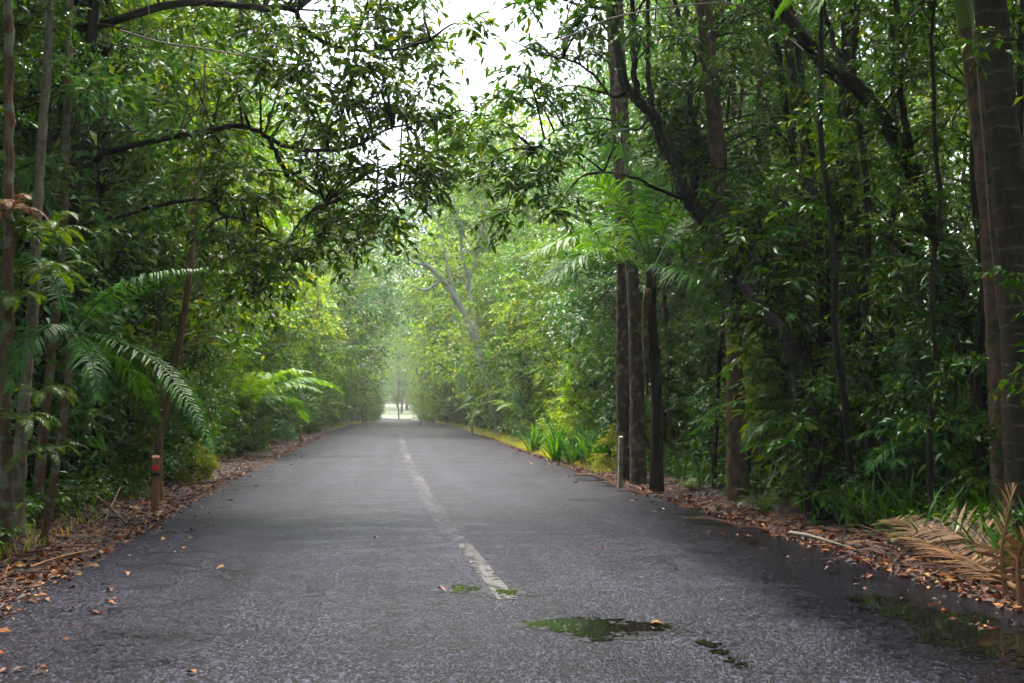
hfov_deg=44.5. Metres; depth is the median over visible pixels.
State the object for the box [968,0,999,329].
liana
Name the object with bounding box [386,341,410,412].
distant tree
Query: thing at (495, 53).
sky
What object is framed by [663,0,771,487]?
slender tree
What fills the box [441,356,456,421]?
roadside tree
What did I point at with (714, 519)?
palm sheath
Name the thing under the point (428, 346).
arching tree
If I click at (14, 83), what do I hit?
slender tree
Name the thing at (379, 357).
arching tree
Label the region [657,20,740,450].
slender tree
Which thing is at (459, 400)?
roadside tree
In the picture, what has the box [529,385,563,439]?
shrub
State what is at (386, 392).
distant tree
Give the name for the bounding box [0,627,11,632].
fallen leaf
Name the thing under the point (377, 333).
arching tree
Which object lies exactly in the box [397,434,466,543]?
road marking
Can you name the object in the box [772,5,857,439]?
slender tree
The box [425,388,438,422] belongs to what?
roadside tree
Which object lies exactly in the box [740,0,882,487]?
slender tree
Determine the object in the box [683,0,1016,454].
tall tree
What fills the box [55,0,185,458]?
slender tree
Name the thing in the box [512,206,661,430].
roadside tree
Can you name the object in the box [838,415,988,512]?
young palm
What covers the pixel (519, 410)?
shrub
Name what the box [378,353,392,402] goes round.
distant tree
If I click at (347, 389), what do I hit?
roadside tree
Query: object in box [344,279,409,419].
arching tree
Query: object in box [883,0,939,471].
slender tree
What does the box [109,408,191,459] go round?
young palm
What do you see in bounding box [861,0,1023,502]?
slender tree
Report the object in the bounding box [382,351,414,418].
distant tree
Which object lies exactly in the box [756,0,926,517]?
slender tree
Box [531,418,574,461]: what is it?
sword plant
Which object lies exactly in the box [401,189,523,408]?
arching tree
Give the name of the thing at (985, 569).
dead frond
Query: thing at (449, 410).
roadside tree
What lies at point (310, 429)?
shrub
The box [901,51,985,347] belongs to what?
slim tree
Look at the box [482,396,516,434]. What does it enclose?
shrub
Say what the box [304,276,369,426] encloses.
roadside tree
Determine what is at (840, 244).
bent tree
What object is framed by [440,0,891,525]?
leaning tree
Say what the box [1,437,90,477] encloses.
fern
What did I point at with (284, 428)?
shrub
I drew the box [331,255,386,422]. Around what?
arching tree
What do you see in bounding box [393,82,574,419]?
arching tree
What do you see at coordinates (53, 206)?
roadside tree
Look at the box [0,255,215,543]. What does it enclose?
feather palm
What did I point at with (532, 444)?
sword plant
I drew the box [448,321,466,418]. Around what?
roadside tree
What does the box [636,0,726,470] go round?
slender tree
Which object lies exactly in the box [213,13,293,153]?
tall tree
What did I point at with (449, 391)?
roadside tree
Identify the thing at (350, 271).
arching tree
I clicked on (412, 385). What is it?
roadside tree
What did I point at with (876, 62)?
slender tree
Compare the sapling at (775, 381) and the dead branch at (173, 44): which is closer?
the dead branch at (173, 44)
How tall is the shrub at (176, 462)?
2.350 m
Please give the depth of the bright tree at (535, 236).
43.50 m
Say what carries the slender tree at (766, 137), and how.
on the ground at (391, 411)
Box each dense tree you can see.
[0,0,210,495]
[103,0,278,484]
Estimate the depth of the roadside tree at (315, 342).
52.46 m
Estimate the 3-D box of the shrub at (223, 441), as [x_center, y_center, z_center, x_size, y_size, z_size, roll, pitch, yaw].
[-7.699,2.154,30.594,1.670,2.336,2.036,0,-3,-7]
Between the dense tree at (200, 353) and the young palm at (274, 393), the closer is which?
the dense tree at (200, 353)
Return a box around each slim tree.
[0,0,109,294]
[725,2,880,334]
[839,0,975,411]
[842,0,979,409]
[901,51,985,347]
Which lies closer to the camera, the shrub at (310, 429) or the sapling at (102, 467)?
the sapling at (102, 467)
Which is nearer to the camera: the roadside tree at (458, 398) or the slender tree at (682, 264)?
the slender tree at (682, 264)
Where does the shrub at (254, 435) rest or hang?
on the ground at (391, 411)
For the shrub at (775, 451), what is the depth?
23.18 m
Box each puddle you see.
[424,581,490,594]
[477,583,540,597]
[511,610,743,648]
[692,639,747,667]
[845,594,1023,672]
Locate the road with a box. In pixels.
[0,418,1023,682]
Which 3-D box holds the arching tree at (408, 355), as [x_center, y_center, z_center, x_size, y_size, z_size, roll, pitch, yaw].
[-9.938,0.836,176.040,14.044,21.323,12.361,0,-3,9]
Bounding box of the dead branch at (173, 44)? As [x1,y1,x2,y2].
[120,1,290,91]
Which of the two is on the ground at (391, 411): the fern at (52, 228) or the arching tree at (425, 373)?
the arching tree at (425, 373)
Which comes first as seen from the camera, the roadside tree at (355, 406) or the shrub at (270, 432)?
the shrub at (270, 432)
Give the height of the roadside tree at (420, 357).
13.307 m
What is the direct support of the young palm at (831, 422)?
on the ground at (391, 411)
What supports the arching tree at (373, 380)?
on the ground at (391, 411)
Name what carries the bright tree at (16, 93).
on the ground at (391, 411)
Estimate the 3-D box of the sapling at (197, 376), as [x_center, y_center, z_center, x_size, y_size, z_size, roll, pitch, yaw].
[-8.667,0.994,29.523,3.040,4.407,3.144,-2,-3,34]
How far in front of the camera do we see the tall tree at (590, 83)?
58.90 m
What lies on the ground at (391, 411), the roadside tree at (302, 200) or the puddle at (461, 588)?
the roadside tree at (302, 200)
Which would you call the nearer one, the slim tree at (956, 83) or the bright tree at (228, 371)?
the slim tree at (956, 83)
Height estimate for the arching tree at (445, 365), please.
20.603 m
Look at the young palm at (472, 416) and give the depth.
67.16 m
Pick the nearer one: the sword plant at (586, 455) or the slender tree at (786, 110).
the slender tree at (786, 110)
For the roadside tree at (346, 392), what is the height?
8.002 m
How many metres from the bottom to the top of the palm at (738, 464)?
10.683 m
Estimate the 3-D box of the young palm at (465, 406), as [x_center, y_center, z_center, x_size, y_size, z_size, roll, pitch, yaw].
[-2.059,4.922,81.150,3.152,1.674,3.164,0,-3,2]
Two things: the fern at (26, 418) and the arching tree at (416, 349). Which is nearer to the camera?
the fern at (26, 418)
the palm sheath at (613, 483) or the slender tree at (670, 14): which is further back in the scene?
the slender tree at (670, 14)
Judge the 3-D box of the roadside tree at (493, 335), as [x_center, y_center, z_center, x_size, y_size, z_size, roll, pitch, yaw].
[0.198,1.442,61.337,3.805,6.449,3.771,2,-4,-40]
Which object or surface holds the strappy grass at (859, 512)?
on the ground at (391, 411)
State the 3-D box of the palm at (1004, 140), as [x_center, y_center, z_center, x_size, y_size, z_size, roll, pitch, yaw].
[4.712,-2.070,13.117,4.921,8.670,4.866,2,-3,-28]
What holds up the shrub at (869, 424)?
on the ground at (391, 411)
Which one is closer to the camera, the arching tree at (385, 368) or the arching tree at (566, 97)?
the arching tree at (566, 97)
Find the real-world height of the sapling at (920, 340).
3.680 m
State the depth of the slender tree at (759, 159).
20.23 m
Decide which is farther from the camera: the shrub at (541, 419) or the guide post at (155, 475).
the shrub at (541, 419)
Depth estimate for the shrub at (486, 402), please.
66.76 m
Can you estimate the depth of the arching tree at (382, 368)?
168.65 m
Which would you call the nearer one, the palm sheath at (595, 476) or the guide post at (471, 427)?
the palm sheath at (595, 476)
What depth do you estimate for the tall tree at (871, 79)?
33.23 m
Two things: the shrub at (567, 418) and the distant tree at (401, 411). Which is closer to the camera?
the shrub at (567, 418)
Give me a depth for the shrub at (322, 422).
67.99 m
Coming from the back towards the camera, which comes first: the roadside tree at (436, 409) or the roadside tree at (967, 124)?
the roadside tree at (436, 409)
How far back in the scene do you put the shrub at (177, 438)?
23.74 m
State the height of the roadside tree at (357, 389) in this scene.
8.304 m
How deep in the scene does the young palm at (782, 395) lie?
21.98 m
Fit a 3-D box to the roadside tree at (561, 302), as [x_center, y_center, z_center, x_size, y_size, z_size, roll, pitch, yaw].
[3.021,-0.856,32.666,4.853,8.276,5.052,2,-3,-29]
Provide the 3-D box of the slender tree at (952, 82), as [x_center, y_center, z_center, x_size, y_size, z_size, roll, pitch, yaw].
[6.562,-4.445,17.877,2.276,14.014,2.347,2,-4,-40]
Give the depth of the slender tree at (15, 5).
12.54 m
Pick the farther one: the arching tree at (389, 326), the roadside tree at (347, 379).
the arching tree at (389, 326)
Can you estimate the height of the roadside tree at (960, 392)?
6.876 m
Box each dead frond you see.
[877,513,951,561]
[879,531,1023,591]
[905,504,1015,568]
[969,482,1023,595]
[991,526,1023,604]
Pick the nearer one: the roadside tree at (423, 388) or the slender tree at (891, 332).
the slender tree at (891, 332)
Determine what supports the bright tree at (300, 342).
on the ground at (391, 411)
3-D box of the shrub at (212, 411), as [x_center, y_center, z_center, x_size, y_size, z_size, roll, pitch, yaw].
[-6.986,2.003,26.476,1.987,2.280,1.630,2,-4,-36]
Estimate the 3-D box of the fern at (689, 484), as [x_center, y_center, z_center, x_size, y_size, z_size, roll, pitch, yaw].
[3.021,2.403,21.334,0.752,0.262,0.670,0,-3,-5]
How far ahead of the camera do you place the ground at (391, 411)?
16.53 m
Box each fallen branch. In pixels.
[29,548,94,568]
[69,486,125,522]
[104,467,128,521]
[788,531,851,547]
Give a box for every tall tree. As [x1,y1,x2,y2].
[198,7,291,164]
[210,1,325,189]
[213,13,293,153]
[547,5,700,309]
[580,0,769,132]
[588,0,885,185]
[594,0,783,157]
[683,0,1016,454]
[743,5,968,409]
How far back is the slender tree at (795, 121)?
23.65 m
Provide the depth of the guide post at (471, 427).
58.54 m
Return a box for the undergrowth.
[0,418,1023,552]
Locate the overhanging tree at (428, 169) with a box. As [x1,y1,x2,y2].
[11,0,512,480]
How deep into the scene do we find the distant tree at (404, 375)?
246.27 m
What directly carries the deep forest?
on the ground at (391, 411)
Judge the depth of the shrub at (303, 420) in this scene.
57.39 m
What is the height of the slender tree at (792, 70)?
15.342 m
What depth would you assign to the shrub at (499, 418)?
60.99 m
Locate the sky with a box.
[234,0,978,403]
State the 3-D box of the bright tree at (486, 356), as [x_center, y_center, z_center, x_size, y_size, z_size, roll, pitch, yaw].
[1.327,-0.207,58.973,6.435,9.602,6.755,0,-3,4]
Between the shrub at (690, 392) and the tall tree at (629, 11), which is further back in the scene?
the tall tree at (629, 11)
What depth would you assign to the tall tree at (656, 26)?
49.42 m
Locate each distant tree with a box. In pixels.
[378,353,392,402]
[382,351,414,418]
[382,368,396,405]
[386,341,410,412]
[387,301,411,408]
[387,344,410,406]
[393,358,417,398]
[394,326,413,408]
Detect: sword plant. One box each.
[509,424,553,451]
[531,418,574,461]
[540,416,609,464]
[554,410,610,464]
[573,417,615,462]
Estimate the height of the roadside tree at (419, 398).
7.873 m
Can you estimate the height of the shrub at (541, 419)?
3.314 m
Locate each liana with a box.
[195,60,205,299]
[560,2,802,49]
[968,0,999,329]
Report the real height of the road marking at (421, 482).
0.001 m
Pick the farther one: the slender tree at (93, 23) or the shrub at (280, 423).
the shrub at (280, 423)
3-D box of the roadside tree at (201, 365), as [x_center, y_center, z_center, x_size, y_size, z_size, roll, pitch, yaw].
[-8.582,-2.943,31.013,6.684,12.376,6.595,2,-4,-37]
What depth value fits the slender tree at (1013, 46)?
21.60 m
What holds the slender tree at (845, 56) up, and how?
on the ground at (391, 411)
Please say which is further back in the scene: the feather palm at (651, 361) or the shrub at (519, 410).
the shrub at (519, 410)
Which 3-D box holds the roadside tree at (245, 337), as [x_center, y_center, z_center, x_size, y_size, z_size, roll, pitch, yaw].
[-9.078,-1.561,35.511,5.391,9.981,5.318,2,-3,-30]
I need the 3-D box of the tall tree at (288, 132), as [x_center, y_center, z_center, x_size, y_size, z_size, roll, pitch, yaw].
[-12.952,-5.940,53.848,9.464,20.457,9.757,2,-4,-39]
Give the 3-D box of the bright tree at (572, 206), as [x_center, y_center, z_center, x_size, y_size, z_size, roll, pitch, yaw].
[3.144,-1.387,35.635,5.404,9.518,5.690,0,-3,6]
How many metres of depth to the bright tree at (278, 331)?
41.23 m
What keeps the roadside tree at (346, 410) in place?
on the ground at (391, 411)
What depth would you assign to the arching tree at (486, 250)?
74.45 m
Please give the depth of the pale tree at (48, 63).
13.87 m
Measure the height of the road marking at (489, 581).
0.001 m
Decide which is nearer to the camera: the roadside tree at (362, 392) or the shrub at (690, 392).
the shrub at (690, 392)
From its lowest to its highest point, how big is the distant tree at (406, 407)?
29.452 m
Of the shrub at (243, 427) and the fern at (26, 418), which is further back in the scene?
the shrub at (243, 427)
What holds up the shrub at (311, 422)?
on the ground at (391, 411)
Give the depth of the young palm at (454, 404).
97.04 m
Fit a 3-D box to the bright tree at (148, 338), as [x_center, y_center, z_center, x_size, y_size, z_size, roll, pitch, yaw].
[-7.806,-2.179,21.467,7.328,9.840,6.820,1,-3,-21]
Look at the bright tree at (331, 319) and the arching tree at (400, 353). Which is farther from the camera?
the arching tree at (400, 353)
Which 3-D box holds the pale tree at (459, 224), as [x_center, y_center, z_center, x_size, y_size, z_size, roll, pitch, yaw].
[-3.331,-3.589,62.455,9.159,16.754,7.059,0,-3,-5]
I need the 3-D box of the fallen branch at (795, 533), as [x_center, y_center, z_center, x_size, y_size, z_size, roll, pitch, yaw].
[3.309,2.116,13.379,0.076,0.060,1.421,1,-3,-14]
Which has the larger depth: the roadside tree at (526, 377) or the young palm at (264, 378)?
the roadside tree at (526, 377)
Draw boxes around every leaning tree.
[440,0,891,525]
[759,0,989,479]
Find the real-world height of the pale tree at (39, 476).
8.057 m
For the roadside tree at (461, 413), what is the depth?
99.46 m
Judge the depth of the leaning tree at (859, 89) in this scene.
15.52 m
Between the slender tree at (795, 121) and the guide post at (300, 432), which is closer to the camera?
the slender tree at (795, 121)
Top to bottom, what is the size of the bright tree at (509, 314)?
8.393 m
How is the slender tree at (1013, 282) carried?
on the ground at (391, 411)
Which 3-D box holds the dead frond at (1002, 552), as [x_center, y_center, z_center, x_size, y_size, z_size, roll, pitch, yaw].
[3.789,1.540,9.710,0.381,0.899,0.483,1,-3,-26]
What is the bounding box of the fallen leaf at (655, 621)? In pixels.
[651,619,663,623]
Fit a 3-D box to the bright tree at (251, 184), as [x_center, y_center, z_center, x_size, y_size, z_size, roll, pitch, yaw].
[-7.474,-1.821,23.915,6.942,9.322,6.461,0,-3,7]
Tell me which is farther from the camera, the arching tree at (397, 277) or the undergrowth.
the arching tree at (397, 277)
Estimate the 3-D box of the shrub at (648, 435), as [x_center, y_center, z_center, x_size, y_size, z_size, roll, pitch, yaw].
[3.103,1.539,27.566,2.030,3.190,2.322,1,-3,-20]
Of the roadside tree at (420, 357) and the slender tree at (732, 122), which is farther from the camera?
the roadside tree at (420, 357)
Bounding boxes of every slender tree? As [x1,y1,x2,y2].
[0,0,27,109]
[0,0,37,192]
[0,0,198,490]
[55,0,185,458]
[116,214,190,489]
[132,161,270,497]
[602,0,702,405]
[633,0,716,455]
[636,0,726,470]
[638,0,709,470]
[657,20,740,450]
[659,0,713,452]
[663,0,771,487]
[670,0,772,476]
[689,0,768,456]
[699,0,878,488]
[701,8,768,365]
[703,1,786,335]
[704,1,816,485]
[708,1,816,337]
[710,0,755,165]
[723,0,855,396]
[738,0,776,449]
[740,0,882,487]
[745,0,831,424]
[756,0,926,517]
[771,0,969,514]
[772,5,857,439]
[776,3,905,389]
[789,0,925,478]
[815,0,959,495]
[825,1,872,90]
[827,0,925,367]
[829,0,975,477]
[855,0,988,532]
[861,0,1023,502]
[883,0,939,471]
[884,1,1023,275]
[903,9,970,406]
[911,0,1023,382]
[918,0,945,398]
[938,15,1023,420]
[942,2,1023,161]
[946,26,1017,392]
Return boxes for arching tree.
[231,68,296,223]
[254,67,394,409]
[262,103,387,406]
[283,154,397,426]
[307,193,392,426]
[323,211,423,362]
[327,229,373,379]
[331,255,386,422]
[335,200,422,362]
[341,199,405,421]
[343,261,401,421]
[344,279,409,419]
[347,272,404,420]
[347,276,386,355]
[349,328,391,419]
[350,323,400,420]
[351,260,387,396]
[351,273,407,363]
[353,235,418,343]
[360,275,388,395]
[368,329,393,394]
[368,329,401,406]
[372,242,457,370]
[372,328,409,381]
[374,197,488,360]
[389,317,422,384]
[390,274,427,393]
[391,122,534,409]
[391,238,468,369]
[391,323,420,384]
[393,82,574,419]
[393,179,524,411]
[393,283,450,420]
[394,271,437,399]
[395,284,434,364]
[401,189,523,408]
[403,199,511,415]
[403,216,471,398]
[405,271,452,400]
[413,102,594,408]
[414,264,457,388]
[448,171,558,382]
[462,139,555,277]
[526,50,641,326]
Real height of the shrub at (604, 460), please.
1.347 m
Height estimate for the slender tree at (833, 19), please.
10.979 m
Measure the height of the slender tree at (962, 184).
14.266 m
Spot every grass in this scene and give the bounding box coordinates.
[0,421,616,561]
[12,419,1023,574]
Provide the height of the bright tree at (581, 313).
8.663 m
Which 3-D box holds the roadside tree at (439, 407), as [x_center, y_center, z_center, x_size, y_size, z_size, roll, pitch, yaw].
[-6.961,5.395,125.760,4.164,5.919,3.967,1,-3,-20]
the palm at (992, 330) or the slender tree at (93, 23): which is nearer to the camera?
the palm at (992, 330)
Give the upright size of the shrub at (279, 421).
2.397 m
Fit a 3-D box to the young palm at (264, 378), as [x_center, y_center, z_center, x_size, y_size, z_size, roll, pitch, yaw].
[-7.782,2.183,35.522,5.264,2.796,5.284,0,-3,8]
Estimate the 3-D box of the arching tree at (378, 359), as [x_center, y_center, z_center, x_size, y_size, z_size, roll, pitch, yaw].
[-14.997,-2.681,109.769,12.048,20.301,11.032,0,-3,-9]
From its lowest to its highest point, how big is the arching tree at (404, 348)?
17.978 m
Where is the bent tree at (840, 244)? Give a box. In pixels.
[800,168,972,401]
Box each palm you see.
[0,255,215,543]
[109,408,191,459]
[194,369,342,455]
[225,376,326,451]
[311,399,346,417]
[438,399,466,421]
[454,392,477,403]
[455,405,473,418]
[458,400,503,419]
[474,388,514,420]
[489,400,529,437]
[519,136,746,492]
[605,0,629,480]
[613,0,646,483]
[688,417,781,485]
[695,0,749,500]
[700,386,961,485]
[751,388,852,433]
[773,0,1010,520]
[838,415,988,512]
[973,0,1023,530]
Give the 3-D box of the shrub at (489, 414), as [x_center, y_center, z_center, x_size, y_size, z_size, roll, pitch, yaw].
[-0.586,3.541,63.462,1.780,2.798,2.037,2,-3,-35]
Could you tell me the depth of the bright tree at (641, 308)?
32.54 m
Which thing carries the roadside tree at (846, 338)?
on the ground at (391, 411)
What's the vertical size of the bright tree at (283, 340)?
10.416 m
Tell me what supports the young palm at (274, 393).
on the ground at (391, 411)
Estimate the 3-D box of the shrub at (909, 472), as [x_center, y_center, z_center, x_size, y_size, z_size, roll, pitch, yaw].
[5.317,1.185,17.981,1.992,2.775,2.264,0,-3,3]
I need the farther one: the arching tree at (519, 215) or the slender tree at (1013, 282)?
the arching tree at (519, 215)
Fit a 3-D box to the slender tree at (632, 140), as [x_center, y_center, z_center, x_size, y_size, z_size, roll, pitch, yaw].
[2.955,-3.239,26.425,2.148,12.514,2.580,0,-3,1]
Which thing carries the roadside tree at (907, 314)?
on the ground at (391, 411)
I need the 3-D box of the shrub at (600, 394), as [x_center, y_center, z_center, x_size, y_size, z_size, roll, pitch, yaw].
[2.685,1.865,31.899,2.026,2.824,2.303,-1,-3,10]
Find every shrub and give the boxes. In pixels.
[50,371,180,495]
[112,367,194,486]
[117,371,209,479]
[151,383,227,472]
[163,371,235,466]
[168,438,222,483]
[176,384,233,461]
[204,381,253,460]
[211,381,261,455]
[215,400,266,452]
[221,385,282,451]
[231,406,278,447]
[232,400,287,444]
[255,392,297,443]
[257,368,299,441]
[268,394,297,439]
[273,384,309,436]
[280,392,306,438]
[287,404,316,435]
[297,387,319,433]
[303,399,323,433]
[306,395,328,432]
[313,402,327,431]
[467,380,495,428]
[476,399,492,430]
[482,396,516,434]
[484,386,505,431]
[492,395,507,426]
[495,386,516,433]
[498,382,545,438]
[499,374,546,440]
[499,382,522,436]
[505,387,542,436]
[519,373,558,438]
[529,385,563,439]
[535,358,583,444]
[538,373,586,444]
[548,334,615,459]
[550,374,606,440]
[563,362,614,450]
[575,380,615,448]
[586,423,616,470]
[591,381,679,458]
[606,341,702,467]
[646,370,725,472]
[746,392,794,475]
[747,402,795,478]
[818,308,975,517]
[828,329,938,488]
[945,406,1001,509]
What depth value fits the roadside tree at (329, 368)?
60.37 m
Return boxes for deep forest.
[208,0,1015,410]
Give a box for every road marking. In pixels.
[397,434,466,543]
[416,477,428,488]
[457,543,517,598]
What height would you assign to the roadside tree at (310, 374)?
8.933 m
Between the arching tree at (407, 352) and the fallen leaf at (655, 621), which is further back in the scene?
the arching tree at (407, 352)
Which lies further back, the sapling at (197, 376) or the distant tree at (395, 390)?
the distant tree at (395, 390)
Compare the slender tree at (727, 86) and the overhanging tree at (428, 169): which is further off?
the slender tree at (727, 86)
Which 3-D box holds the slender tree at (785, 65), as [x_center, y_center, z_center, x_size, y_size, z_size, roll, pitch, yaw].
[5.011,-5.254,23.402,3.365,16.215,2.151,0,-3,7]
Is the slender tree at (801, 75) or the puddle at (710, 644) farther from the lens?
the slender tree at (801, 75)
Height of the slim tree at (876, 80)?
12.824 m
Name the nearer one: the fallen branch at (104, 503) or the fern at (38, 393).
the fern at (38, 393)
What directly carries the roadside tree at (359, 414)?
on the ground at (391, 411)
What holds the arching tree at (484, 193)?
on the ground at (391, 411)
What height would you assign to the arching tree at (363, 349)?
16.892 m
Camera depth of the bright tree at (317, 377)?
63.71 m
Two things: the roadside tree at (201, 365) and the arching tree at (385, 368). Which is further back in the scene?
the arching tree at (385, 368)
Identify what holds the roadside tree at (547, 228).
on the ground at (391, 411)
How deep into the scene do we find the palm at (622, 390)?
24.72 m
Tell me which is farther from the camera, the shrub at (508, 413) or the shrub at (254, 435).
the shrub at (508, 413)
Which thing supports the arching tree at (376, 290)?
on the ground at (391, 411)
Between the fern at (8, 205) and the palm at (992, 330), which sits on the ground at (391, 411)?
the palm at (992, 330)
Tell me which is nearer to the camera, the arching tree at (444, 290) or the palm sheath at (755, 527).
the palm sheath at (755, 527)
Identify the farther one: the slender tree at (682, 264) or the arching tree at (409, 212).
the arching tree at (409, 212)
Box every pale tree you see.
[0,0,51,549]
[12,0,92,538]
[23,0,109,517]
[352,110,530,433]
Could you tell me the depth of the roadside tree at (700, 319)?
27.69 m
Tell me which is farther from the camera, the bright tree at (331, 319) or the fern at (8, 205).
the bright tree at (331, 319)
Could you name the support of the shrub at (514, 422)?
on the ground at (391, 411)
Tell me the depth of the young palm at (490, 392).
56.82 m
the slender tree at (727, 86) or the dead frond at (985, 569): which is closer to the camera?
the dead frond at (985, 569)
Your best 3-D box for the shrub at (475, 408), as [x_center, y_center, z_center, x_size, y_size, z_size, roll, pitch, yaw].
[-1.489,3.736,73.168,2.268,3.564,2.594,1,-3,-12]
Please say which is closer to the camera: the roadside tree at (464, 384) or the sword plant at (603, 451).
the sword plant at (603, 451)
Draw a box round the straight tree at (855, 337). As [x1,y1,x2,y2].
[811,5,892,503]
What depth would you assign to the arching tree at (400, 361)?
228.86 m
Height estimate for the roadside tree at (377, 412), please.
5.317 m
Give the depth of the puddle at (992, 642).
8.29 m
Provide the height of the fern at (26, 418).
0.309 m
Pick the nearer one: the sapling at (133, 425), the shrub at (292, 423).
the sapling at (133, 425)
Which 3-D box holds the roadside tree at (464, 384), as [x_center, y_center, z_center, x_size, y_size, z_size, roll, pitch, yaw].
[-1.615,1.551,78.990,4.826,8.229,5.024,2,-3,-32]
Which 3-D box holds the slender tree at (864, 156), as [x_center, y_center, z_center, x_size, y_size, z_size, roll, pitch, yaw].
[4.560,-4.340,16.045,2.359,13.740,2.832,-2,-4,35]
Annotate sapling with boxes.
[11,288,141,495]
[44,234,156,470]
[104,301,215,429]
[113,256,213,450]
[144,283,228,455]
[670,310,791,468]
[703,258,816,463]
[717,119,921,483]
[870,232,989,515]
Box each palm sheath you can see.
[574,473,614,480]
[600,481,623,486]
[619,489,647,494]
[686,517,742,525]
[738,525,776,532]
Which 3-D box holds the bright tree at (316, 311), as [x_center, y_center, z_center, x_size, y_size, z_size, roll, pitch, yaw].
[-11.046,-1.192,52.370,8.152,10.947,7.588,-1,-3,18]
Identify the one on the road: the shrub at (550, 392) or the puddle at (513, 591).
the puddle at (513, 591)
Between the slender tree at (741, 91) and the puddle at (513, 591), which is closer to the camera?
the puddle at (513, 591)
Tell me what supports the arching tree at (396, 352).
on the ground at (391, 411)
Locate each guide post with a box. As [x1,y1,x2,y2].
[151,455,159,510]
[299,425,301,443]
[471,420,472,435]
[617,436,622,487]
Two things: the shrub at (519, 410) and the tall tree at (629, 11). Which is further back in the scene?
the shrub at (519, 410)
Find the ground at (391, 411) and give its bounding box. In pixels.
[0,404,1022,599]
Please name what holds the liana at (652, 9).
hanging from the slender tree at (801, 75)
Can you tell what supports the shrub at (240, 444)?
on the ground at (391, 411)
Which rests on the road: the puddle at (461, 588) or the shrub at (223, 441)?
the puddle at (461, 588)
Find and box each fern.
[0,193,49,222]
[0,211,100,250]
[0,260,95,293]
[0,286,59,311]
[0,408,61,439]
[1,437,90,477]
[3,383,81,414]
[666,475,710,489]
[734,488,798,512]
[868,519,932,542]
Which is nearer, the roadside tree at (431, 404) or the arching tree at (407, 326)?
the roadside tree at (431, 404)
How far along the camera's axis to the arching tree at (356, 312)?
72.31 m
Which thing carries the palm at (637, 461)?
on the ground at (391, 411)
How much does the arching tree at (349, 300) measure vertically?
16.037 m
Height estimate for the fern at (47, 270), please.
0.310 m
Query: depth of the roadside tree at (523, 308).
49.83 m
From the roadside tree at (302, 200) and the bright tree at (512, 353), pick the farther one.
the bright tree at (512, 353)
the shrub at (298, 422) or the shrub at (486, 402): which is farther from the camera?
the shrub at (486, 402)
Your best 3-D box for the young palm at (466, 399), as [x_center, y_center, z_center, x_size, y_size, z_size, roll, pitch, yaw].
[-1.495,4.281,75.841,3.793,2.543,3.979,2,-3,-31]
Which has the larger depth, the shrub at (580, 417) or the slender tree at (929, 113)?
the shrub at (580, 417)
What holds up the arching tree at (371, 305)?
on the ground at (391, 411)
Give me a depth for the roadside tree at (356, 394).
107.29 m
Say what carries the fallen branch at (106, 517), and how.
on the ground at (391, 411)
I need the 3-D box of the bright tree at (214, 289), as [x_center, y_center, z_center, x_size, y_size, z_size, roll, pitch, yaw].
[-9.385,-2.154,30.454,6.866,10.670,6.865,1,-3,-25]
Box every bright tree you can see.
[0,0,167,369]
[0,0,260,459]
[2,12,305,464]
[15,0,331,466]
[80,110,259,386]
[112,69,312,448]
[157,216,305,390]
[219,105,313,411]
[220,200,347,414]
[226,183,308,413]
[239,264,337,414]
[247,193,345,376]
[295,256,350,399]
[304,237,355,414]
[471,221,591,419]
[475,237,541,411]
[483,231,600,415]
[495,308,539,370]
[499,120,657,409]
[528,136,695,428]
[532,185,674,413]
[547,30,755,434]
[562,172,709,435]
[566,2,815,439]
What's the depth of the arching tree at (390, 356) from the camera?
196.28 m
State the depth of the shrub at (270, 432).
40.76 m
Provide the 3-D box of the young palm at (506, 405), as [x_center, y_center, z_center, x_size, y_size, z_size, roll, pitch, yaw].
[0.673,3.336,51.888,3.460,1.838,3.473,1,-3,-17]
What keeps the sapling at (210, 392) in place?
on the ground at (391, 411)
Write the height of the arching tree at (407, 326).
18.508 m
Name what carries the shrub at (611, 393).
on the ground at (391, 411)
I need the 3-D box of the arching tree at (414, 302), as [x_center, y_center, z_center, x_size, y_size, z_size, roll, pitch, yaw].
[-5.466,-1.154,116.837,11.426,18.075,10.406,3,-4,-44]
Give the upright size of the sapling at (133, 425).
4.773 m
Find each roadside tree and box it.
[0,0,221,465]
[0,2,198,463]
[1,6,276,453]
[111,0,298,441]
[151,138,285,439]
[201,183,312,426]
[219,134,336,432]
[226,197,346,424]
[235,272,332,421]
[268,270,350,428]
[299,324,334,394]
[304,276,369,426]
[314,289,359,420]
[314,312,360,425]
[317,324,341,415]
[326,327,358,424]
[328,353,361,423]
[335,354,359,422]
[340,352,363,418]
[340,362,366,419]
[342,345,372,420]
[344,367,372,419]
[349,391,366,421]
[353,365,379,422]
[354,353,373,418]
[360,381,382,422]
[373,385,386,421]
[400,337,441,420]
[407,280,474,421]
[408,360,426,413]
[409,290,457,423]
[409,384,419,418]
[413,381,426,421]
[414,371,438,422]
[424,376,454,421]
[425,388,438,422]
[428,380,453,421]
[430,337,460,419]
[434,327,463,420]
[441,303,470,423]
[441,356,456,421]
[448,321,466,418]
[451,335,491,420]
[452,304,495,419]
[456,275,504,419]
[456,403,469,422]
[458,241,561,426]
[460,303,521,416]
[471,293,533,421]
[476,308,531,419]
[481,155,602,423]
[483,251,569,425]
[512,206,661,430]
[522,164,664,422]
[538,148,701,446]
[543,94,724,456]
[672,255,813,400]
[721,164,939,462]
[751,218,887,445]
[775,83,979,473]
[906,0,1023,450]
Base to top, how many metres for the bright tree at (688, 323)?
10.221 m

